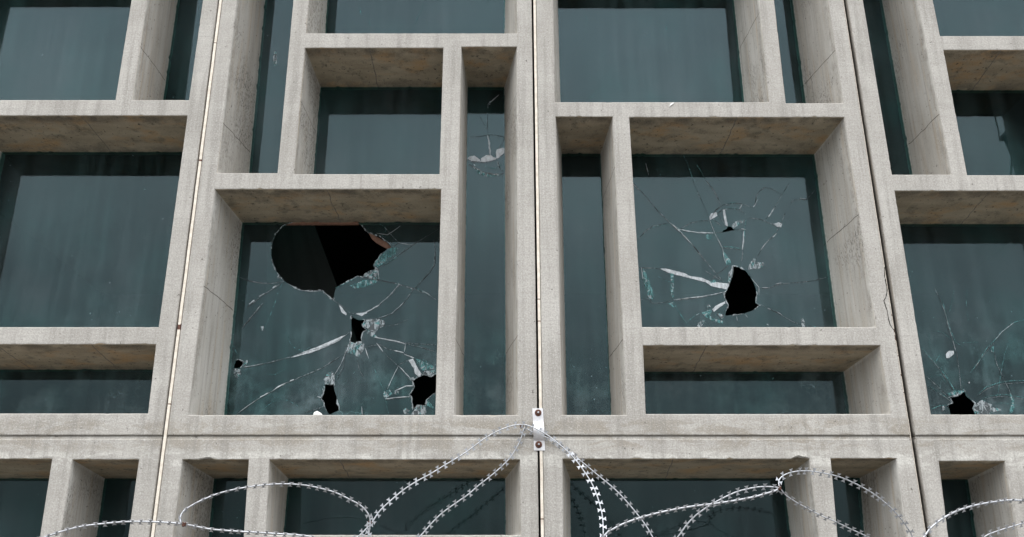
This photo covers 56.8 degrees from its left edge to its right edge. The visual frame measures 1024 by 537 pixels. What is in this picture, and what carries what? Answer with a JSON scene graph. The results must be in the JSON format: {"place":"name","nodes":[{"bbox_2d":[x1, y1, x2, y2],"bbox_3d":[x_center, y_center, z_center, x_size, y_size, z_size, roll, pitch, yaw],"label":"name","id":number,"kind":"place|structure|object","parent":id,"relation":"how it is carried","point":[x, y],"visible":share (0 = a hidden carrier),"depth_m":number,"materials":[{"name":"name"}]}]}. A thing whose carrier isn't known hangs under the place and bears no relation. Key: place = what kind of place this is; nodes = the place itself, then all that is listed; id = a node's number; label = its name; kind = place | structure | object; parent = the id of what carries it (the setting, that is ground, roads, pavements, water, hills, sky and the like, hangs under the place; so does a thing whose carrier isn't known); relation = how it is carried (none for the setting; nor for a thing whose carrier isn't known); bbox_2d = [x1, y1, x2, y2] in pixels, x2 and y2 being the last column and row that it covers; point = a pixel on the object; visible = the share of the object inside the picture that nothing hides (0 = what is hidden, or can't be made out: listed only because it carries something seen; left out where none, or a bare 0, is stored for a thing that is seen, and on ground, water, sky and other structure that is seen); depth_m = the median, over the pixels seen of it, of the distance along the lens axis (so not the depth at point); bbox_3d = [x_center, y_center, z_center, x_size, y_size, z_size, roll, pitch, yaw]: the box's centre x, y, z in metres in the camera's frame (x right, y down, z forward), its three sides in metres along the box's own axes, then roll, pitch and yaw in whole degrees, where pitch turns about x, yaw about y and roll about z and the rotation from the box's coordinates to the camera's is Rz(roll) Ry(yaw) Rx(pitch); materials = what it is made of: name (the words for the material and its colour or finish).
{"place":"outdoors","nodes":[
{"label":"outdoors","id":0,"kind":"place"},
{"bbox_2d":[0,0,1023,536],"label":"office building","id":1,"kind":"structure","parent":0,"point":[396,244],"depth_m":4.84,"materials":[{"name":"concrete"}]},
{"bbox_2d":[283,221,358,224],"bbox_3d":[-0.967,-0.229,4.791,0.382,0.021,0.028,0,-20,0],"label":"window frame","id":2,"kind":"structure","parent":1,"relation":"in","point":[284,223],"depth_m":4.78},
{"bbox_2d":[532,408,544,450],"bbox_3d":[0.115,0.688,4.061,0.053,0.182,0.027,0,-20,0],"label":"steel bracket","id":3,"kind":"object","parent":1,"relation":"attached to","point":[539,438],"visible":0.94,"depth_m":4.05,"materials":[{"name":"silver metal"}]},
{"bbox_2d":[353,421,606,536],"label":"razor wire","id":4,"kind":"object","parent":3,"relation":"attached to","point":[467,453],"visible":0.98,"depth_m":3.92,"materials":[{"name":"metal"}]},
{"bbox_2d":[416,425,653,536],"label":"razor wire","id":5,"kind":"object","parent":3,"relation":"attached to","point":[512,457],"visible":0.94,"depth_m":3.96,"materials":[{"name":"metal"}]},
{"bbox_2d":[601,487,778,536],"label":"razor wire","id":6,"kind":"object","parent":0,"point":[683,508],"visible":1,"depth_m":3.60,"materials":[{"name":"metal"}]},
{"bbox_3d":[1.029,0.844,3.639,0.014,0.017,0.014,0,-20,0],"label":"wire clip","id":7,"kind":"object","parent":6,"relation":"attached to","visible":0},
{"bbox_2d":[674,484,777,536],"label":"razor wire","id":8,"kind":"object","parent":7,"relation":"attached to","point":[714,501],"visible":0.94,"depth_m":3.65,"materials":[{"name":"metal"}]},
{"bbox_2d":[780,489,870,536],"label":"razor wire","id":9,"kind":"object","parent":7,"relation":"hanging from","point":[820,514],"visible":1,"depth_m":3.65,"materials":[{"name":"metal"}]},
{"bbox_2d":[775,467,914,536],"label":"razor wire","id":10,"kind":"object","parent":7,"relation":"attached to","point":[851,483],"visible":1,"depth_m":3.73,"materials":[{"name":"metal"}]},
{"bbox_2d":[922,498,1023,536],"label":"razor wire","id":11,"kind":"object","parent":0,"point":[937,521],"visible":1,"depth_m":3.60,"materials":[{"name":"metal"}]},
{"bbox_2d":[981,520,1023,536],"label":"razor wire","id":12,"kind":"object","parent":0,"point":[1006,528],"visible":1,"depth_m":3.72,"materials":[{"name":"metal"}]},
{"bbox_3d":[-1.231,0.961,3.553,0.015,0.017,0.015,0,-20,0],"label":"wire clip","id":13,"kind":"object","parent":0,"visible":0},
{"bbox_2d":[40,519,313,536],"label":"razor wire","id":14,"kind":"object","parent":13,"relation":"attached to","point":[149,522],"visible":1,"depth_m":3.59,"materials":[{"name":"metal"}]},
{"bbox_2d":[179,481,372,536],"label":"razor wire","id":15,"kind":"object","parent":13,"relation":"attached to","point":[263,485],"visible":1,"depth_m":3.70,"materials":[{"name":"metal"}]}
]}

